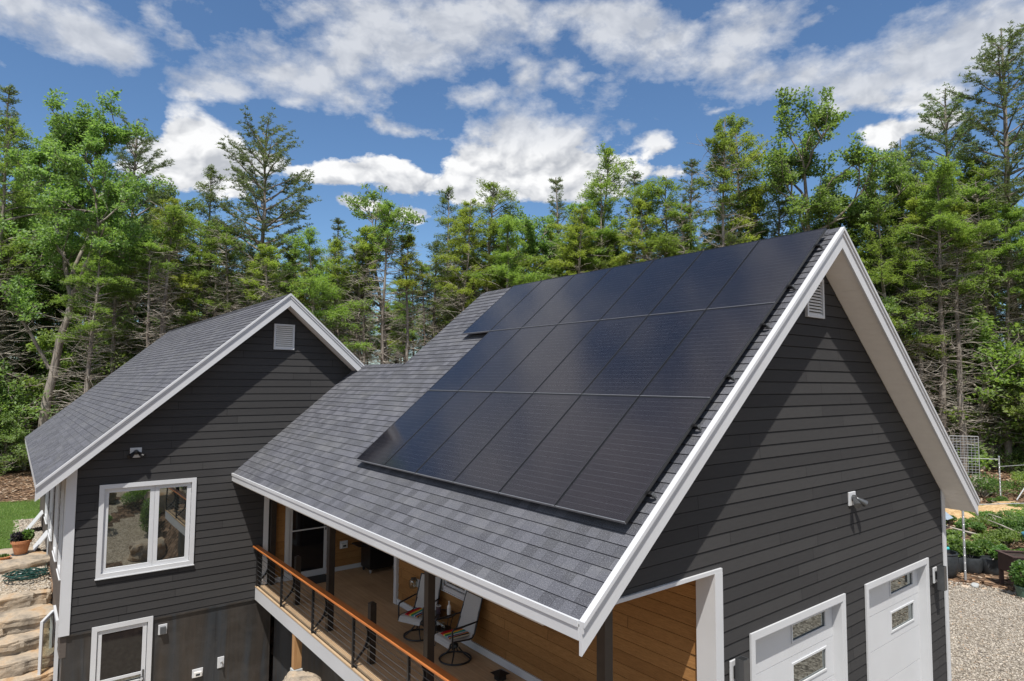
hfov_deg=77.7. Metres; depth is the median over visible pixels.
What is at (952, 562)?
planter tub
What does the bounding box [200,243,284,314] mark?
hemlock tree
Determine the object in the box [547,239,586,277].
hemlock tree
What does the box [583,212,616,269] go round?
hemlock tree
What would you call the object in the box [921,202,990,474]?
hemlock tree
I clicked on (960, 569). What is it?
grow bag
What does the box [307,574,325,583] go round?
doormat
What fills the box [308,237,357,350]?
hemlock tree
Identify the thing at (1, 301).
oak tree
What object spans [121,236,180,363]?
hemlock tree
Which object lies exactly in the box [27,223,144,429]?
hemlock tree
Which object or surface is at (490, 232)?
hemlock tree
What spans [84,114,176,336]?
pine tree
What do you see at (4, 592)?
gravel landing
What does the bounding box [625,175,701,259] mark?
hemlock tree
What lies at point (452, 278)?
hemlock tree
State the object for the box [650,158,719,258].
pine tree
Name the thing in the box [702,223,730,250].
hemlock tree
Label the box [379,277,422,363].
hemlock tree
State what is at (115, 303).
hemlock tree
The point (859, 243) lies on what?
hemlock tree
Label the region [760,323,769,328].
mounting rail
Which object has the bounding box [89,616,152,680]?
window
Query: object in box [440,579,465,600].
window
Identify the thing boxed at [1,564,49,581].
garden hose
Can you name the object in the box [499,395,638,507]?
solar panel
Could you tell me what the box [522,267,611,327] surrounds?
solar panel
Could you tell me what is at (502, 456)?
solar panel
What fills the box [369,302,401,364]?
hemlock tree
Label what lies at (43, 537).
awning window
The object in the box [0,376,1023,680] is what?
ground
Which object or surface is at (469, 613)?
patio chair
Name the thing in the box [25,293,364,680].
house
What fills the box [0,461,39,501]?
fallen leaves
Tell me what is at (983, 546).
garden plant
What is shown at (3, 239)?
hemlock tree
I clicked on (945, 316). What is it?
oak tree
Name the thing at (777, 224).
hemlock tree
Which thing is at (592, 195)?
hemlock tree
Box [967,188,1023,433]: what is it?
hemlock tree
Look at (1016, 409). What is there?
understorey shrub
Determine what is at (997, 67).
pine tree
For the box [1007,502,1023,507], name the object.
garden plant
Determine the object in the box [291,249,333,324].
hemlock tree
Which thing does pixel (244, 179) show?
pine tree
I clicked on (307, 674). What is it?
boulder
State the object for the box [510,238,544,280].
hemlock tree
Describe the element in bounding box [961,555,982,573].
grow bag
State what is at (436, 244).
hemlock tree
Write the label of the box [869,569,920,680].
garage door
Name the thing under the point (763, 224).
hemlock tree
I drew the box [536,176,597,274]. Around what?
pine tree
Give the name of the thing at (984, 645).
gravel yard
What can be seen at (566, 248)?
hemlock tree
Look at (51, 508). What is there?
window
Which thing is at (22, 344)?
oak tree
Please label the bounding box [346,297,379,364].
hemlock tree
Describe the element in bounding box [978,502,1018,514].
sand heap
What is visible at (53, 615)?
casement window
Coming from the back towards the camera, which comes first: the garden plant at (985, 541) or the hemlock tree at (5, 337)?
the hemlock tree at (5, 337)
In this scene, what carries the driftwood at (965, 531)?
on the ground at (956, 578)
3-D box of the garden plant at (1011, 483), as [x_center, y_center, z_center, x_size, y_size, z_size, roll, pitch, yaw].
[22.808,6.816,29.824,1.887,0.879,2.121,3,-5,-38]
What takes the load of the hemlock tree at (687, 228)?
on the ground at (956, 578)
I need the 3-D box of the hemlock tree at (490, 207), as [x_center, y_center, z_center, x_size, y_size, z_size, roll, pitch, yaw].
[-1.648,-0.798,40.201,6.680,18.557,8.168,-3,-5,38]
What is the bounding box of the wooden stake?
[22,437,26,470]
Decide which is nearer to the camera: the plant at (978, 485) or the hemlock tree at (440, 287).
the plant at (978, 485)
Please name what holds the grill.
on the deck
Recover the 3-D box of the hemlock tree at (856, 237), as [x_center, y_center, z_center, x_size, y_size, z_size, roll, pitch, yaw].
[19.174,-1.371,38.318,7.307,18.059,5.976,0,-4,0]
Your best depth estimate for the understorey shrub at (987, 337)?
34.99 m
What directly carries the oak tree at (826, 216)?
on the ground at (956, 578)
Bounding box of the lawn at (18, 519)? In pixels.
[0,500,39,548]
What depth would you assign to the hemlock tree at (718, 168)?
36.75 m
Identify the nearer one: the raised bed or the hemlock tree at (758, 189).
the raised bed
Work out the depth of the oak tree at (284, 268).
48.47 m
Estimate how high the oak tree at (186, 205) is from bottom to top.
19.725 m
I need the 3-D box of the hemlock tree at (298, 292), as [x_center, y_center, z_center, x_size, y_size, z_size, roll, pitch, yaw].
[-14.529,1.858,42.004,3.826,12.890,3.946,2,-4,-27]
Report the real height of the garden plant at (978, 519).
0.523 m
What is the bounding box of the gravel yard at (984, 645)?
[948,584,1023,680]
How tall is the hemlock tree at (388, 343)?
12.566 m
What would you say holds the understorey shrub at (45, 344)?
on the ground at (956, 578)
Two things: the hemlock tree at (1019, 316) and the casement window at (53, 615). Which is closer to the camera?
the casement window at (53, 615)
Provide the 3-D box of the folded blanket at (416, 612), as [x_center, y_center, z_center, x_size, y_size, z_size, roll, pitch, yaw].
[-1.821,5.268,12.167,0.427,0.180,0.400,-2,-4,29]
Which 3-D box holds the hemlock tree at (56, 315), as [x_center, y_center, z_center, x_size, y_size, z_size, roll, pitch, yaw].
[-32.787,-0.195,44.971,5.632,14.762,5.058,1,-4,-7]
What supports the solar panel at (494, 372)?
attached to the mounting rail at (729, 377)
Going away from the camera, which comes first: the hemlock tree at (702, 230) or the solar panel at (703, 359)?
the solar panel at (703, 359)
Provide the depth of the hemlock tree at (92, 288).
42.72 m
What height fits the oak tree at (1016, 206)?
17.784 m
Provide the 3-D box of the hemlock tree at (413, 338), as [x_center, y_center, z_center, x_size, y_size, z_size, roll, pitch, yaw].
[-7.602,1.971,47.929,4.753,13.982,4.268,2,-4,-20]
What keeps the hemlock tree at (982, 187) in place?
on the ground at (956, 578)
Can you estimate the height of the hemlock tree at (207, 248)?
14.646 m
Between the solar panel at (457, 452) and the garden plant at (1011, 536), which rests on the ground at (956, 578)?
the garden plant at (1011, 536)
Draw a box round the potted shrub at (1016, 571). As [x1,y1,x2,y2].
[1007,559,1023,597]
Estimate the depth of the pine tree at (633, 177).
44.20 m
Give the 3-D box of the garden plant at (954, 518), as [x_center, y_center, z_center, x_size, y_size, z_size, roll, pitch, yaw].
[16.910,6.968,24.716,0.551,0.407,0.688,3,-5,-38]
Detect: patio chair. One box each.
[398,573,441,641]
[435,590,482,665]
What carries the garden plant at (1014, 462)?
on the ground at (956, 578)
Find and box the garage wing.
[232,227,979,680]
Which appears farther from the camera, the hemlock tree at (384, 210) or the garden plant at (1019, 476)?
the hemlock tree at (384, 210)
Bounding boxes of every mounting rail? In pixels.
[646,491,656,498]
[692,424,701,430]
[725,375,734,380]
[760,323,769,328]
[786,284,795,289]
[814,244,822,248]
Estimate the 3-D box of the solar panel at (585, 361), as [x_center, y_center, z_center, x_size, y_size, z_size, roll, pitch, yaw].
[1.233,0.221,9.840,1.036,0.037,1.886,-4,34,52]
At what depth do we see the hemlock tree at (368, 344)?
61.62 m
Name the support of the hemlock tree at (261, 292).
on the ground at (956, 578)
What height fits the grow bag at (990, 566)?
0.460 m
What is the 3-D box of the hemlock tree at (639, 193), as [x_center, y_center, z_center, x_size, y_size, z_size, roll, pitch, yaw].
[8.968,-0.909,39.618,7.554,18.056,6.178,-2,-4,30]
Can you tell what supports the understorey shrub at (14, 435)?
on the ground at (956, 578)
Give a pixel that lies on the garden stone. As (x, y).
(976, 585)
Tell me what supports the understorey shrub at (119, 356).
on the ground at (956, 578)
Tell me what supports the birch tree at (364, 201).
on the ground at (956, 578)
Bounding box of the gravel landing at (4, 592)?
[0,566,48,594]
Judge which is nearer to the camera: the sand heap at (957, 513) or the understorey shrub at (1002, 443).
the sand heap at (957, 513)
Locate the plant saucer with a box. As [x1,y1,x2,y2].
[0,553,11,559]
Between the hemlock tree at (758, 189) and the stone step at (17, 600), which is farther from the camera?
the hemlock tree at (758, 189)
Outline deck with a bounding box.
[255,499,612,680]
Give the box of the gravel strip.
[19,518,45,548]
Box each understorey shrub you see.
[0,358,62,461]
[0,367,13,469]
[0,412,29,474]
[7,327,109,462]
[10,356,42,434]
[18,384,63,431]
[40,324,109,387]
[77,320,157,386]
[908,322,1015,448]
[917,312,1023,470]
[956,407,1012,454]
[974,354,1023,449]
[1002,431,1023,466]
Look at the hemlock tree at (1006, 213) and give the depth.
35.45 m
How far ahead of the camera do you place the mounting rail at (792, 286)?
8.49 m
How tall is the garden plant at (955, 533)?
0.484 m
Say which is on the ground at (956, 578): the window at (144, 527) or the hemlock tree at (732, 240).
the hemlock tree at (732, 240)
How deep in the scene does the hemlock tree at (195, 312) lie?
38.42 m
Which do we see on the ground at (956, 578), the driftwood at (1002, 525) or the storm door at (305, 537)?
the driftwood at (1002, 525)
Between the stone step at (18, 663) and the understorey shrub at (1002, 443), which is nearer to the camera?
the stone step at (18, 663)
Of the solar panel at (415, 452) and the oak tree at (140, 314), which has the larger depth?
the oak tree at (140, 314)
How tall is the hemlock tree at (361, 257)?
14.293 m
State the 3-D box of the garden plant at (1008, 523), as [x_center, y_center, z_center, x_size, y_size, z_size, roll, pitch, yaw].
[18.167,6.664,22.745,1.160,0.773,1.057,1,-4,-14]
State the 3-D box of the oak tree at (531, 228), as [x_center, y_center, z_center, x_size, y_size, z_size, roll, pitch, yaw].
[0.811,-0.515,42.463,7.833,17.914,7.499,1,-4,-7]
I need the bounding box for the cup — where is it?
[436,605,440,613]
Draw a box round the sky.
[0,0,1023,363]
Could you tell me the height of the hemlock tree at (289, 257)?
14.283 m
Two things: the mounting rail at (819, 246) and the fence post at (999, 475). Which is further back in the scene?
the fence post at (999, 475)
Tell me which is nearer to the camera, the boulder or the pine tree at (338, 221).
the boulder
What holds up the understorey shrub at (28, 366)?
on the ground at (956, 578)
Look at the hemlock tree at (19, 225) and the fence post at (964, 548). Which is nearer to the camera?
the fence post at (964, 548)
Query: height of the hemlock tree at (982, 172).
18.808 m
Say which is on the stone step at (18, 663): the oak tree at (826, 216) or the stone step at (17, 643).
the stone step at (17, 643)
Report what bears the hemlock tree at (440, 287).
on the ground at (956, 578)
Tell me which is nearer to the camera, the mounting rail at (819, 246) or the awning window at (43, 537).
the mounting rail at (819, 246)
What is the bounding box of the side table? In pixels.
[434,609,454,645]
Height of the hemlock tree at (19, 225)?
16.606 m
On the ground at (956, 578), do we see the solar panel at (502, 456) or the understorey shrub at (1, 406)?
the understorey shrub at (1, 406)
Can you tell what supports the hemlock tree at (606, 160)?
on the ground at (956, 578)
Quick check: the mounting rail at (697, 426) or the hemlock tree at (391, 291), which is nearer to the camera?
the mounting rail at (697, 426)
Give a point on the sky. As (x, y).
(416, 99)
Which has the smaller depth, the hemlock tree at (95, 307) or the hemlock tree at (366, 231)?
the hemlock tree at (95, 307)
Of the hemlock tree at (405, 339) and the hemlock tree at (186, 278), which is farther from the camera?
the hemlock tree at (405, 339)
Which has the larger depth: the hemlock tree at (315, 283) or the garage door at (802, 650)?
the hemlock tree at (315, 283)
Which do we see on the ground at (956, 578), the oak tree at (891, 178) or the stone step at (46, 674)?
the oak tree at (891, 178)
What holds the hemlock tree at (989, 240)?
on the ground at (956, 578)
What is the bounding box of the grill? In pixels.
[352,541,393,573]
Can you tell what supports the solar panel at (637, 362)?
attached to the mounting rail at (729, 377)
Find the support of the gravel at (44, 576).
on the ground at (956, 578)
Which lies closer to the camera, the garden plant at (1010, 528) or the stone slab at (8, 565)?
the stone slab at (8, 565)
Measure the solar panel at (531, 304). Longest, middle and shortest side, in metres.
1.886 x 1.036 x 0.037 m
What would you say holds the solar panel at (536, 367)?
attached to the mounting rail at (729, 377)
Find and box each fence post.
[961,510,966,579]
[998,456,1000,495]
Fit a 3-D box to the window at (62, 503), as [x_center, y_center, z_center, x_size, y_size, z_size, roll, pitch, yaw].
[-9.455,3.842,13.411,0.134,2.138,0.974,3,-5,-38]
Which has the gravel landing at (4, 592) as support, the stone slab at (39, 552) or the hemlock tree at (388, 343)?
the stone slab at (39, 552)
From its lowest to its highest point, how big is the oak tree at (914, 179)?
19.021 m
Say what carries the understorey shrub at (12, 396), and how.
on the ground at (956, 578)
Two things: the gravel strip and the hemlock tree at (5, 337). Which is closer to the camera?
the gravel strip
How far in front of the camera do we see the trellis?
32.29 m
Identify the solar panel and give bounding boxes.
[356,390,457,466]
[383,391,491,474]
[415,392,532,483]
[429,328,520,390]
[453,393,580,493]
[459,325,556,391]
[462,280,541,334]
[490,274,574,330]
[493,320,598,392]
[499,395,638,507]
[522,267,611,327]
[534,316,647,394]
[555,396,710,523]
[559,260,653,323]
[582,310,705,395]
[600,251,702,319]
[640,303,774,399]
[649,240,759,314]
[707,228,826,309]
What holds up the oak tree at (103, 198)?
on the ground at (956, 578)
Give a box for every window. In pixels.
[26,510,42,529]
[33,530,47,550]
[37,605,58,680]
[44,491,48,523]
[47,487,54,541]
[52,482,60,561]
[56,478,65,580]
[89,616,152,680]
[94,477,196,580]
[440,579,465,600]
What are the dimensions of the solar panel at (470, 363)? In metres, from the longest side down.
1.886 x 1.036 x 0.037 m
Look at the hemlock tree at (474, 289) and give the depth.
42.60 m
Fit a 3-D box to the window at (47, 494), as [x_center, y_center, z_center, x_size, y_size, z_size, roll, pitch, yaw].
[-13.455,4.148,18.494,0.134,2.138,1.184,3,-5,-38]
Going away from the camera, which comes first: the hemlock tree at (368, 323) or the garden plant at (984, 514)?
the garden plant at (984, 514)
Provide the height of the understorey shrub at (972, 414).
8.689 m
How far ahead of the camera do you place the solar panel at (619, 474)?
7.13 m
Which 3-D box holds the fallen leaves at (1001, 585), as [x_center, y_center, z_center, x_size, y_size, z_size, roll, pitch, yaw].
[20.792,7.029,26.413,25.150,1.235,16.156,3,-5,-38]
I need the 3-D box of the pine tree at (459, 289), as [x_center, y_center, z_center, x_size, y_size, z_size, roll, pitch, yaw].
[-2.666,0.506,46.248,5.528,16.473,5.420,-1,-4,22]
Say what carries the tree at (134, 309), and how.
on the ground at (956, 578)
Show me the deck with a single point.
(298, 645)
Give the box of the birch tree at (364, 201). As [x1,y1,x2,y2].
[322,183,427,364]
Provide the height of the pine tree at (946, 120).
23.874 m
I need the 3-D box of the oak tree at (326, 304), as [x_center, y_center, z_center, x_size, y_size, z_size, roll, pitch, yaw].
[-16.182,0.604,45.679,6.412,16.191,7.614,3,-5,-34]
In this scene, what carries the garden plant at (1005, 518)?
on the ground at (956, 578)
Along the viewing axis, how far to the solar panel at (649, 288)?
10.77 m
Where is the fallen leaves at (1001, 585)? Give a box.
[946,465,1023,598]
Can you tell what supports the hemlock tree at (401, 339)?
on the ground at (956, 578)
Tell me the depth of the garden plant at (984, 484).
29.09 m
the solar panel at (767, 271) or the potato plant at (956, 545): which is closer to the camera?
the solar panel at (767, 271)
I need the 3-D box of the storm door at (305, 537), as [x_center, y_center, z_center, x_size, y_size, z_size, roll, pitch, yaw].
[-5.065,4.714,15.814,1.170,2.230,0.164,3,-5,-38]
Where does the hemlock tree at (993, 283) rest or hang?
on the ground at (956, 578)
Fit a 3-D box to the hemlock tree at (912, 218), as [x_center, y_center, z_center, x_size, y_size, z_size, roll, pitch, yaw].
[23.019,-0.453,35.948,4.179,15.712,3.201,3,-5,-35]
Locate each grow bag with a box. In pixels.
[958,557,962,572]
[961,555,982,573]
[979,555,998,575]
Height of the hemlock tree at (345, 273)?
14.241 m
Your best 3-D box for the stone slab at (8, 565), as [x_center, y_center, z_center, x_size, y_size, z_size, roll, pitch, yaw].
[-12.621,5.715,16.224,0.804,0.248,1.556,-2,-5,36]
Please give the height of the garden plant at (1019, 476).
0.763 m
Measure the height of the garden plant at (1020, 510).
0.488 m
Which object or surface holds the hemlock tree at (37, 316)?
on the ground at (956, 578)
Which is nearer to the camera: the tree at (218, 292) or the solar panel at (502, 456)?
the solar panel at (502, 456)
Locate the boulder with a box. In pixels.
[284,668,321,680]
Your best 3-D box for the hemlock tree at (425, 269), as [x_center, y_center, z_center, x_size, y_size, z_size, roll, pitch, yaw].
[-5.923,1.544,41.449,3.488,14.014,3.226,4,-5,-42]
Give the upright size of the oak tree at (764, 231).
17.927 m
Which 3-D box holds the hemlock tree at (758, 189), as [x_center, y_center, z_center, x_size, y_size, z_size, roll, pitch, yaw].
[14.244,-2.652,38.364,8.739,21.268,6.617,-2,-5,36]
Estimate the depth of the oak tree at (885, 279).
41.99 m
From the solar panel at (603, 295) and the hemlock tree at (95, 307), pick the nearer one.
the solar panel at (603, 295)
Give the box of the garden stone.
[971,583,980,588]
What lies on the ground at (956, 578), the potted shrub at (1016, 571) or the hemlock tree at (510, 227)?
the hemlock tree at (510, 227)
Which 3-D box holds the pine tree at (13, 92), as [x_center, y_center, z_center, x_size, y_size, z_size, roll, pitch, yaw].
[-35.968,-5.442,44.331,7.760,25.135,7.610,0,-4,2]
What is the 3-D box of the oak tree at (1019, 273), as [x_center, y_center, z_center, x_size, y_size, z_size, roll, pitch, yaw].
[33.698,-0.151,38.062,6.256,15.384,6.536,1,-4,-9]
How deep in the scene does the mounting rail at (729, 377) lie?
7.51 m
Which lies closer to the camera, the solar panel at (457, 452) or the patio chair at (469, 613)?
the solar panel at (457, 452)
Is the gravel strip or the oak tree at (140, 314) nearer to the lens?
the gravel strip
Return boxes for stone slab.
[0,545,48,560]
[0,556,49,573]
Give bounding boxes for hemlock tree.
[0,116,61,427]
[0,176,41,392]
[0,232,15,276]
[0,262,54,374]
[1,215,37,419]
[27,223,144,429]
[36,262,88,354]
[57,224,122,353]
[70,209,177,401]
[117,196,203,353]
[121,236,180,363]
[138,199,200,342]
[144,164,247,328]
[151,223,241,331]
[188,219,245,322]
[198,229,250,314]
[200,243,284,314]
[233,259,274,304]
[239,242,288,303]
[265,247,315,304]
[269,276,320,312]
[280,225,374,352]
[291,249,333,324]
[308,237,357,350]
[327,280,370,352]
[329,242,392,364]
[335,241,384,360]
[345,224,386,364]
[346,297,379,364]
[351,299,379,364]
[361,198,414,364]
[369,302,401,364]
[371,301,402,358]
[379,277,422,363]
[384,233,433,362]
[387,301,416,362]
[389,300,416,360]
[390,277,426,361]
[400,260,443,352]
[408,239,471,356]
[415,273,454,344]
[424,185,474,336]
[431,198,499,328]
[433,177,547,336]
[440,206,491,328]
[446,217,527,306]
[455,256,492,295]
[468,214,546,301]
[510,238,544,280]
[532,222,563,274]
[541,266,563,279]
[542,206,598,277]
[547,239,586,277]
[548,141,636,275]
[549,200,615,276]
[554,176,635,273]
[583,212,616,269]
[587,227,629,266]
[607,197,663,265]
[619,183,710,263]
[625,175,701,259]
[647,195,706,256]
[687,112,764,246]
[690,127,788,250]
[696,226,714,251]
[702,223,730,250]
[725,231,750,244]
[757,220,780,239]
[759,179,803,237]
[799,175,870,275]
[845,225,878,286]
[846,192,955,421]
[876,180,933,359]
[888,196,950,418]
[890,154,1010,445]
[907,214,1023,463]
[914,176,966,406]
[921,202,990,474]
[937,152,1022,460]
[942,170,1018,468]
[959,223,1020,466]
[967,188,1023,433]
[969,202,1023,470]
[998,249,1023,403]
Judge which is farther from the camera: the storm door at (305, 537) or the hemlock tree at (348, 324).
the hemlock tree at (348, 324)
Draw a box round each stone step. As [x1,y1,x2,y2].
[0,589,51,612]
[0,603,52,636]
[0,628,49,655]
[0,646,53,679]
[0,667,52,680]
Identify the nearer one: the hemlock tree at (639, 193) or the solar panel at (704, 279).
the solar panel at (704, 279)
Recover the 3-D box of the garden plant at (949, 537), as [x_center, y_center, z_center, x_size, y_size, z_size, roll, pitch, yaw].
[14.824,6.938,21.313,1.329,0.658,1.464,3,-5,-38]
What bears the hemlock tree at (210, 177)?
on the ground at (956, 578)
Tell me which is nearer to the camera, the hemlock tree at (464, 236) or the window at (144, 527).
the window at (144, 527)
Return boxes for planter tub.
[947,550,958,577]
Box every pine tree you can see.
[0,84,47,206]
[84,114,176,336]
[197,104,321,317]
[315,217,379,357]
[438,238,483,332]
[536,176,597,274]
[596,171,662,264]
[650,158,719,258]
[864,135,926,364]
[883,82,1001,458]
[946,20,1023,461]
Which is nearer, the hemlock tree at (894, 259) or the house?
the house
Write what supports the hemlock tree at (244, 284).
on the ground at (956, 578)
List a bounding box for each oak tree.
[0,87,173,426]
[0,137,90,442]
[0,200,56,379]
[0,254,14,348]
[16,203,90,392]
[52,218,125,367]
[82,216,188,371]
[97,208,184,335]
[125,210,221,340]
[134,173,217,332]
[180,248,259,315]
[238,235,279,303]
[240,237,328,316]
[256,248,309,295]
[474,210,552,293]
[480,205,575,290]
[709,182,773,245]
[741,85,937,336]
[798,184,890,295]
[809,147,969,359]
[845,161,1010,447]
[853,229,936,367]
[868,228,970,404]
[993,204,1023,342]
[1014,223,1023,304]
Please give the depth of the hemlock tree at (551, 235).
44.62 m
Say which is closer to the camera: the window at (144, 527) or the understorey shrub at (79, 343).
the window at (144, 527)
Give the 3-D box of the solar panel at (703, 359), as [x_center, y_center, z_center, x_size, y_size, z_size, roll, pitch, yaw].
[2.531,0.121,8.191,1.036,0.037,1.886,-4,34,52]
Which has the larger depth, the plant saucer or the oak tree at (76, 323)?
the oak tree at (76, 323)
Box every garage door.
[755,607,833,680]
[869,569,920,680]
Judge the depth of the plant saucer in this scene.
16.36 m
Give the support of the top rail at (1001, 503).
attached to the fence post at (964, 548)
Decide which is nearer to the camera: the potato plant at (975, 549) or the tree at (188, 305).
the potato plant at (975, 549)
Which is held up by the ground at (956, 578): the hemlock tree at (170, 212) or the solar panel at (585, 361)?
the hemlock tree at (170, 212)
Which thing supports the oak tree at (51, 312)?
on the ground at (956, 578)
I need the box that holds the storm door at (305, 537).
[284,507,327,574]
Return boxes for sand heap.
[946,510,973,522]
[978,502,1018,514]
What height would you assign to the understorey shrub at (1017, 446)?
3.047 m
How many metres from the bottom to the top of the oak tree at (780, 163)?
22.644 m
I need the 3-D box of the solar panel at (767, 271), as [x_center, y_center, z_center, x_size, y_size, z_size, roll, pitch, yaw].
[3.681,-1.030,9.166,1.036,0.037,1.886,-4,34,52]
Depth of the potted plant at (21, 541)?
16.79 m
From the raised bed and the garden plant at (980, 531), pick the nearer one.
the raised bed
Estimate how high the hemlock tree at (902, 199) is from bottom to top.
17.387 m
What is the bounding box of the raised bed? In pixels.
[995,550,1023,591]
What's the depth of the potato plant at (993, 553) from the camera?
19.25 m
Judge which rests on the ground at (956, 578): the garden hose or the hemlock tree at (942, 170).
the hemlock tree at (942, 170)
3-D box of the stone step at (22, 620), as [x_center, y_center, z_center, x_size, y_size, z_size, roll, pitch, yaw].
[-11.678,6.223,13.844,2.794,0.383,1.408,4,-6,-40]
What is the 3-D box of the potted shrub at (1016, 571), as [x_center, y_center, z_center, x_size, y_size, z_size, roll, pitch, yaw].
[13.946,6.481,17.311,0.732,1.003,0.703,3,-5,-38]
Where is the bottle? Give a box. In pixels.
[447,601,450,614]
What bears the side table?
on the deck
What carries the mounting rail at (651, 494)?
attached to the garage wing
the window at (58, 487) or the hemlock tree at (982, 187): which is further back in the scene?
the hemlock tree at (982, 187)
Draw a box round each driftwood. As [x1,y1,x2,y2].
[946,525,986,537]
[989,520,1018,533]
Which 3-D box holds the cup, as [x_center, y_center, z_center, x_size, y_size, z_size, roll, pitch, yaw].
[-1.377,5.042,11.920,0.100,0.144,0.100,3,-5,-38]
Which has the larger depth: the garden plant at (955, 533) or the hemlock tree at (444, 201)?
the hemlock tree at (444, 201)
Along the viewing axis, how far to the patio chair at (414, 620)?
12.28 m
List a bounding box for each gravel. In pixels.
[0,518,51,593]
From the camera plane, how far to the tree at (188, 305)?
43.46 m
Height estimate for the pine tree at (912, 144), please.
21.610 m
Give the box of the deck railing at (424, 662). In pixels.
[253,545,459,680]
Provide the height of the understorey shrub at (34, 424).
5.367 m
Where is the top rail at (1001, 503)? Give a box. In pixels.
[979,503,1023,504]
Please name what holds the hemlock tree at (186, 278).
on the ground at (956, 578)
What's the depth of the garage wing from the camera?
9.27 m
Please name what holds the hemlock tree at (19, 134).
on the ground at (956, 578)
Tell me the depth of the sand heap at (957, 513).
25.34 m
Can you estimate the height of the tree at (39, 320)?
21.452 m
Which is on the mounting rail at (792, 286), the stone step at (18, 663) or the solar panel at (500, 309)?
the solar panel at (500, 309)
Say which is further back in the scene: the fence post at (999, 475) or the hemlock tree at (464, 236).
the hemlock tree at (464, 236)
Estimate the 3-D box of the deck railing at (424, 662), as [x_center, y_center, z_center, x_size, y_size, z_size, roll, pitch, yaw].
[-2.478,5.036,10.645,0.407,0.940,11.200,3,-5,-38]
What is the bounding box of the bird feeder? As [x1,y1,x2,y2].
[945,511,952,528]
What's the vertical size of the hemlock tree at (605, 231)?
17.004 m
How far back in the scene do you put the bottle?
11.85 m
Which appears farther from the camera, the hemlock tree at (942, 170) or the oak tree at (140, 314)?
the oak tree at (140, 314)
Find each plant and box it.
[8,528,34,555]
[946,515,957,522]
[946,528,965,540]
[946,535,972,554]
[947,538,962,557]
[952,517,986,533]
[958,520,986,533]
[960,533,1005,553]
[961,541,982,558]
[968,472,1014,496]
[969,476,993,494]
[969,513,1001,526]
[971,528,1023,546]
[975,539,1010,551]
[976,477,1023,494]
[978,510,1021,519]
[983,510,1022,527]
[987,496,1008,501]
[988,544,1009,559]
[989,448,1023,472]
[995,522,1022,532]
[997,516,1023,535]
[1001,507,1023,515]
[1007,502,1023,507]
[1009,471,1023,486]
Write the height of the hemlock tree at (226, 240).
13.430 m
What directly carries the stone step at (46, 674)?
on the stone step
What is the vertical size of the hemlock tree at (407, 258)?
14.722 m
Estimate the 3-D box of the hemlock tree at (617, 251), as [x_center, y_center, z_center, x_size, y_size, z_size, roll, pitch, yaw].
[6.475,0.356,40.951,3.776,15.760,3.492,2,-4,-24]
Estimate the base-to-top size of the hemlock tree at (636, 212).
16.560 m
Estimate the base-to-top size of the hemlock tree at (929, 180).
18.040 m
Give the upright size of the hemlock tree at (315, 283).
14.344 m
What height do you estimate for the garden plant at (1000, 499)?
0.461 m
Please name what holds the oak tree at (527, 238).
on the ground at (956, 578)
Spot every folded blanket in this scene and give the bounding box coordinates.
[405,607,422,617]
[441,629,469,639]
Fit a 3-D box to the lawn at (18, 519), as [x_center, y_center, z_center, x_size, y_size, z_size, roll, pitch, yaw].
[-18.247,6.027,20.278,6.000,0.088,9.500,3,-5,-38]
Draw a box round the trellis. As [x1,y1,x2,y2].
[949,435,979,476]
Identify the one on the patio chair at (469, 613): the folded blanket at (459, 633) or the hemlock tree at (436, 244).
the folded blanket at (459, 633)
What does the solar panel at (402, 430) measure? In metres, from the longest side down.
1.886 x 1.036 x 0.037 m
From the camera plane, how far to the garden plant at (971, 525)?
23.15 m
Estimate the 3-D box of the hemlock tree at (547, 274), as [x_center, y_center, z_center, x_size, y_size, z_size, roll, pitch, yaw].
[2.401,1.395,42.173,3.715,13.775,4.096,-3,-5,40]

